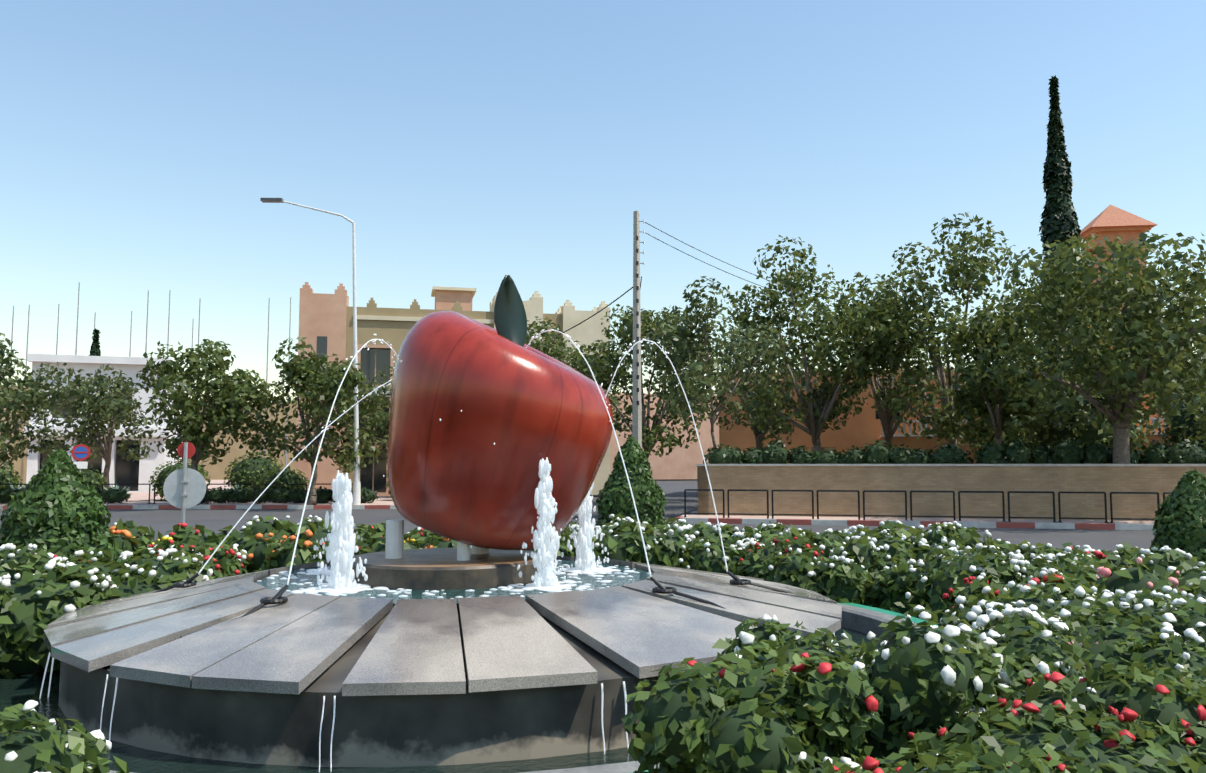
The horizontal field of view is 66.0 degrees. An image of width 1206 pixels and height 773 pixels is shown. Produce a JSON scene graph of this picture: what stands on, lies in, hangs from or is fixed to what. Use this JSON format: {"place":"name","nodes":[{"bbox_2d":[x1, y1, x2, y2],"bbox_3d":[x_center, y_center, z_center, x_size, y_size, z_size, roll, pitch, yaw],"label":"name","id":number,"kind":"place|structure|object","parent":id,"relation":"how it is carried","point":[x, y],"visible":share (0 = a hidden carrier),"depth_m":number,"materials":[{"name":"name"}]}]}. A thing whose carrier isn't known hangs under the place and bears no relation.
{"place":"outdoors","nodes":[
{"label":"outdoors","id":0,"kind":"place"},
{"bbox_2d":[23,354,186,491],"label":"white building","id":1,"kind":"structure","parent":0,"point":[125,471],"depth_m":52.80,"materials":[{"name":"paint"}]},
{"bbox_2d":[0,480,395,509],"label":"pavement","id":2,"kind":"structure","parent":0,"point":[383,502],"depth_m":36.40,"materials":[{"name":"grey concrete"}]},
{"bbox_2d":[0,333,90,469],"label":"tree","id":3,"kind":"object","parent":2,"relation":"on","point":[36,398],"depth_m":36.42,"materials":[{"name":"green plant"}]},
{"bbox_2d":[71,444,89,471],"bbox_3d":[-20.808,3.487,36.939,0.660,2.420,0.089,3,-5,-29],"label":"no parking sign","id":4,"kind":"object","parent":2,"relation":"on","point":[80,452],"visible":0.92,"depth_m":36.98,"materials":[{"name":"red"}]},
{"bbox_2d":[89,328,100,355],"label":"cypress","id":5,"kind":"object","parent":2,"relation":"on","point":[95,349],"visible":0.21,"depth_m":63.67,"materials":[{"name":"green plant"}]},
{"bbox_2d":[52,363,160,488],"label":"tree","id":6,"kind":"object","parent":2,"relation":"on","point":[110,402],"depth_m":42.96,"materials":[{"name":"green plant"}]},
{"bbox_2d":[9,482,242,493],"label":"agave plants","id":7,"kind":"object","parent":2,"relation":"on","point":[23,486],"visible":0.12,"depth_m":39.69,"materials":[{"name":"green plant"}]},
{"bbox_2d":[5,282,290,466],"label":"flagpoles","id":8,"kind":"object","parent":2,"relation":"on","point":[146,340],"visible":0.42,"depth_m":72.83,"materials":[{"name":"grey metal"}]},
{"bbox_2d":[0,456,303,495],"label":"shrubs","id":9,"kind":"object","parent":2,"relation":"on","point":[260,462],"visible":0.27,"depth_m":41.59,"materials":[{"name":"green plant"}]},
{"bbox_2d":[0,483,352,503],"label":"railings","id":10,"kind":"object","parent":2,"relation":"on","point":[206,491],"visible":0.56,"depth_m":37.58,"materials":[{"name":"brown metal"}]},
{"bbox_2d":[0,486,378,503],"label":"hedge","id":11,"kind":"object","parent":2,"relation":"on","point":[217,493],"visible":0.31,"depth_m":38.16,"materials":[{"name":"green plant"}]},
{"bbox_2d":[0,452,391,500],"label":"shrub leaves","id":12,"kind":"object","parent":2,"relation":"on","point":[268,474],"visible":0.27,"depth_m":41.25,"materials":[{"name":"green plant"}]},
{"bbox_2d":[136,339,276,504],"bbox_3d":[-15.779,1.328,36.720,5.771,6.691,5.619,1,-5,-10],"label":"tree","id":13,"kind":"object","parent":2,"relation":"on","point":[226,388],"depth_m":36.13,"materials":[{"name":"green plant"}]},
{"bbox_2d":[228,337,389,504],"bbox_3d":[-11.745,1.435,36.883,6.404,6.553,6.921,1,-5,-10],"label":"tree","id":14,"kind":"object","parent":2,"relation":"on","point":[321,382],"depth_m":36.33,"materials":[{"name":"green plant"}]},
{"bbox_2d":[260,198,360,504],"bbox_3d":[-11.785,-1.476,37.415,4.258,12.389,0.317,0,-5,-2],"label":"street lamp","id":15,"kind":"object","parent":2,"relation":"on","point":[356,491],"visible":1,"depth_m":37.42,"materials":[{"name":"grey metal"}]},
{"bbox_2d":[0,387,718,483],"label":"buildings","id":16,"kind":"structure","parent":2,"relation":"on","point":[678,462],"depth_m":96.92,"materials":[{"name":"beige paint"}]},
{"bbox_2d":[346,366,393,462],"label":"tree","id":17,"kind":"object","parent":2,"relation":"on","point":[384,402],"depth_m":43.91,"materials":[{"name":"green plant"}]},
{"bbox_2d":[295,282,609,495],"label":"building","id":18,"kind":"structure","parent":2,"relation":"on","point":[326,324],"depth_m":47.92,"materials":[{"name":"beige paint"}]},
{"bbox_2d":[39,632,835,772],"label":"water streams","id":19,"kind":"structure","parent":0,"point":[624,687],"depth_m":4.88,"materials":[{"name":"liquid"}]},
{"bbox_2d":[352,548,537,608],"bbox_3d":[-1.206,1.573,7.272,1.560,0.480,1.560,1,-5,-10],"label":"fountain pedestal","id":20,"kind":"object","parent":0,"point":[431,569],"visible":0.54,"depth_m":6.66,"materials":[{"name":"stone"}]},
{"bbox_2d":[385,520,488,560],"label":"support posts","id":21,"kind":"object","parent":20,"relation":"on","point":[394,546],"visible":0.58,"depth_m":7.12,"materials":[{"name":"grey metal"}]},
{"bbox_2d":[524,316,628,410],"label":"tree","id":22,"kind":"object","parent":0,"point":[547,345],"depth_m":41.32,"materials":[{"name":"green plant"}]},
{"bbox_2d":[0,479,1154,552],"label":"asphalt road","id":23,"kind":"structure","parent":0,"point":[162,521],"depth_m":28.61,"materials":[{"name":"grey asphalt"}]},
{"bbox_2d":[541,211,836,447],"bbox_3d":[6.531,-0.491,44.320,20.538,11.570,12.567,2,-5,-18],"label":"utility pole","id":24,"kind":"object","parent":23,"relation":"on","point":[636,417],"visible":0.69,"depth_m":36.30,"materials":[{"name":"concrete"}]},
{"bbox_2d":[0,0,1205,401],"label":"sky","id":25,"kind":"structure","parent":0,"point":[464,143],"materials":[{"name":"blue"}]},
{"bbox_2d":[610,385,620,429],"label":"tree","id":26,"kind":"object","parent":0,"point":[615,404],"depth_m":52.38,"materials":[{"name":"green plant"}]},
{"bbox_2d":[675,510,1153,529],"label":"curb","id":27,"kind":"structure","parent":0,"point":[983,523],"depth_m":26.65,"materials":[{"name":"grey concrete"}]},
{"bbox_2d":[640,276,785,450],"bbox_3d":[3.700,0.367,30.705,5.480,7.612,4.861,1,-5,-10],"label":"young tree","id":28,"kind":"object","parent":27,"relation":"on","point":[686,335],"depth_m":30.23,"materials":[{"name":"green plant"}]},
{"bbox_2d":[705,323,818,449],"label":"garden tree","id":29,"kind":"object","parent":27,"relation":"on","point":[782,374],"depth_m":43.06,"materials":[{"name":"green plant"}]},
{"bbox_2d":[721,235,910,454],"bbox_3d":[8.236,-0.455,36.088,6.859,10.156,7.548,1,-5,-10],"label":"garden tree","id":30,"kind":"object","parent":27,"relation":"on","point":[823,347],"depth_m":35.51,"materials":[{"name":"green plant"}]},
{"bbox_2d":[803,261,953,452],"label":"garden tree","id":31,"kind":"object","parent":27,"relation":"on","point":[924,369],"depth_m":40.90,"materials":[{"name":"green plant"}]},
{"bbox_2d":[684,489,1171,522],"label":"barriers","id":32,"kind":"object","parent":27,"relation":"on","point":[1003,505],"visible":0.88,"depth_m":26.61,"materials":[{"name":"brown metal"}]},
{"bbox_2d":[695,464,1205,520],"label":"planter wall","id":33,"kind":"structure","parent":27,"relation":"on","point":[1107,479],"depth_m":27.81,"materials":[{"name":"concrete"}]},
{"bbox_2d":[719,366,1192,463],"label":"orange building","id":34,"kind":"structure","parent":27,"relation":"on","point":[863,428],"depth_m":47.15,"materials":[{"name":"paint"}]},
{"bbox_2d":[936,295,1046,445],"bbox_3d":[12.976,0.533,30.874,3.916,7.327,3.954,1,-5,-10],"label":"garden tree","id":35,"kind":"object","parent":27,"relation":"on","point":[974,403],"depth_m":30.62,"materials":[{"name":"green plant"}]},
{"bbox_2d":[982,261,1116,415],"bbox_3d":[19.044,-0.276,39.499,5.842,10.357,6.359,1,-5,-10],"label":"garden tree","id":36,"kind":"object","parent":27,"relation":"on","point":[1009,275],"depth_m":39.41,"materials":[{"name":"green plant"}]},
{"bbox_2d":[1037,75,1089,403],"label":"tall cypress","id":37,"kind":"object","parent":27,"relation":"on","point":[1055,140],"depth_m":44.03,"materials":[{"name":"green plant"}]},
{"bbox_2d":[969,230,1205,463],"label":"kerb tree","id":38,"kind":"object","parent":27,"relation":"on","point":[1145,308],"depth_m":26.11,"materials":[{"name":"green plant"}]},
{"bbox_2d":[1080,205,1157,348],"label":"tower","id":39,"kind":"structure","parent":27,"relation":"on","point":[1112,222],"depth_m":52.24,"materials":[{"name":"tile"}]},
{"bbox_2d":[1080,266,1205,425],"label":"garden tree","id":40,"kind":"object","parent":27,"relation":"on","point":[1174,377],"depth_m":36.03,"materials":[{"name":"green plant"}]},
{"bbox_2d":[1149,468,1205,562],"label":"bush","id":41,"kind":"object","parent":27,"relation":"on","point":[1193,493],"depth_m":11.78,"materials":[{"name":"green plant"}]},
{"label":"planter soil","id":42,"kind":"structure","parent":27,"relation":"on","visible":0},
{"bbox_2d":[571,304,722,459],"bbox_3d":[1.843,0.641,40.241,6.898,8.706,5.882,1,-5,-10],"label":"tree","id":43,"kind":"object","parent":42,"relation":"on","point":[648,325],"depth_m":39.53,"materials":[{"name":"green plant"}]},
{"bbox_2d":[833,212,1015,449],"bbox_3d":[12.754,-0.893,35.228,7.290,10.975,7.764,1,-5,-10],"label":"garden tree","id":44,"kind":"object","parent":42,"relation":"on","point":[954,270],"depth_m":34.52,"materials":[{"name":"green plant"}]},
{"bbox_2d":[971,380,1205,463],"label":"garden shrub leaves","id":45,"kind":"object","parent":42,"relation":"on","point":[1139,442],"visible":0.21,"depth_m":31.98,"materials":[{"name":"green plant"}]},
{"bbox_2d":[703,436,1205,463],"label":"planter hedges","id":46,"kind":"object","parent":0,"point":[1188,457],"visible":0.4,"depth_m":28.25,"materials":[{"name":"green plant"}]},
{"bbox_2d":[983,392,1205,450],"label":"garden shrubs","id":47,"kind":"object","parent":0,"point":[1089,433],"visible":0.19,"depth_m":32.03,"materials":[{"name":"green plant"}]},
{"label":"island ground","id":48,"kind":"structure","parent":0,"visible":0},
{"bbox_2d":[0,449,130,565],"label":"shrub","id":49,"kind":"object","parent":48,"relation":"on","point":[55,469],"depth_m":9.62,"materials":[{"name":"green plant"}]},
{"bbox_2d":[163,442,205,522],"bbox_3d":[-6.398,1.840,14.167,0.620,1.990,0.090,1,-5,-10],"label":"roundabout sign","id":50,"kind":"object","parent":48,"relation":"on","point":[184,487],"visible":0.96,"depth_m":14.21,"materials":[{"name":"grey metal"}]},
{"bbox_2d":[59,609,825,766],"bbox_3d":[-1.051,1.895,7.273,5.554,0.738,5.240,1,-5,-10],"label":"fountain base","id":51,"kind":"object","parent":48,"relation":"on","point":[393,730],"visible":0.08,"depth_m":4.74,"materials":[{"name":"grey stone"}]},
{"bbox_2d":[43,556,841,695],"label":"fountain slabs","id":52,"kind":"structure","parent":51,"relation":"on","point":[297,644],"depth_m":5.41,"materials":[{"name":"grey stone"}]},
{"bbox_2d":[105,571,794,637],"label":"fountain nozzles","id":53,"kind":"object","parent":52,"relation":"on","point":[278,598],"visible":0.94,"depth_m":6.38,"materials":[{"name":"black metal"}]},
{"bbox_2d":[256,560,651,603],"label":"water","id":54,"kind":"structure","parent":51,"relation":"in","point":[449,594],"depth_m":6.74,"materials":[{"name":"white liquid"}]},
{"bbox_2d":[290,457,634,595],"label":"fountain water jets","id":55,"kind":"object","parent":54,"relation":"on","point":[341,548],"visible":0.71,"depth_m":6.58},
{"bbox_2d":[198,330,727,584],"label":"water jets","id":56,"kind":"object","parent":51,"relation":"on","point":[326,427],"visible":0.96,"depth_m":6.91,"materials":[{"name":"white liquid"}]},
{"bbox_2d":[321,329,668,476],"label":"water droplets","id":57,"kind":"object","parent":56,"relation":"attached to","point":[532,337],"visible":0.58,"depth_m":7.06,"materials":[{"name":"white liquid"}]},
{"bbox_2d":[388,311,612,550],"bbox_3d":[-0.856,0.363,7.425,1.787,1.681,1.735,15,2,-3],"label":"apple sculpture","id":58,"kind":"object","parent":51,"relation":"on","point":[455,473],"visible":0.92,"depth_m":6.72,"materials":[{"name":"red metal"}]},
{"bbox_2d":[494,275,526,346],"bbox_3d":[-0.730,-0.478,7.449,0.272,0.848,0.101,-5,-7,-22],"label":"leaf","id":59,"kind":"object","parent":58,"relation":"attached to","point":[510,319],"visible":0.9,"depth_m":7.47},
{"bbox_2d":[108,602,940,772],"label":"fountain rim","id":60,"kind":"object","parent":48,"relation":"on","point":[865,619],"visible":0.06,"depth_m":8.12,"materials":[{"name":"stone"}]},
{"bbox_2d":[0,627,884,772],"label":"fountain water","id":61,"kind":"structure","parent":60,"relation":"in","point":[22,689],"depth_m":4.73,"materials":[{"name":"teal liquid"}]},
{"bbox_2d":[0,531,1205,678],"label":"bush leaves","id":62,"kind":"object","parent":48,"relation":"on","point":[1081,570],"visible":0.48,"depth_m":7.97,"materials":[{"name":"green plant"}]},
{"bbox_2d":[0,592,1205,772],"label":"bush leaves","id":63,"kind":"object","parent":48,"relation":"on","point":[966,757],"visible":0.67,"depth_m":3.43,"materials":[{"name":"green plant"}]},
{"bbox_2d":[4,590,1205,772],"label":"flowers","id":64,"kind":"object","parent":63,"relation":"on","point":[948,673],"depth_m":3.86,"materials":[{"name":"white plant"}]},
{"bbox_2d":[0,520,1205,772],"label":"flower bushes","id":65,"kind":"object","parent":48,"relation":"on","point":[732,728],"visible":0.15,"depth_m":3.94,"materials":[{"name":"green plant"}]},
{"bbox_2d":[109,525,449,559],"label":"orange flowers","id":66,"kind":"object","parent":65,"relation":"on","point":[128,535],"visible":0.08,"depth_m":11.01,"materials":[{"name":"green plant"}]},
{"bbox_2d":[152,536,421,548],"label":"yellow flowers","id":67,"kind":"object","parent":65,"relation":"on","point":[164,538],"visible":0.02,"depth_m":12.03,"materials":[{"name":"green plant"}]},
{"bbox_2d":[0,514,1205,624],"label":"flowers","id":68,"kind":"object","parent":65,"relation":"on","point":[971,615],"depth_m":8.72,"materials":[{"name":"white plant"}]},
{"bbox_2d":[1068,642,1182,682],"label":"pink flowers","id":69,"kind":"object","parent":65,"relation":"on","point":[1080,644],"visible":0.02,"depth_m":4.76,"materials":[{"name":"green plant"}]},
{"bbox_2d":[1096,557,1183,591],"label":"pink flowers","id":70,"kind":"object","parent":65,"relation":"on","point":[1103,572],"visible":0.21,"depth_m":6.43,"materials":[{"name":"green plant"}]},
{"bbox_2d":[1,512,1205,573],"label":"bush leaves","id":71,"kind":"object","parent":48,"relation":"on","point":[377,532],"visible":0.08,"depth_m":11.36,"materials":[{"name":"green plant"}]},
{"bbox_2d":[595,435,667,525],"bbox_3d":[0.460,1.866,15.369,1.485,2.127,1.491,1,-5,-10],"label":"bush","id":72,"kind":"object","parent":48,"relation":"on","point":[631,447],"depth_m":15.07,"materials":[{"name":"green plant"}]}
]}

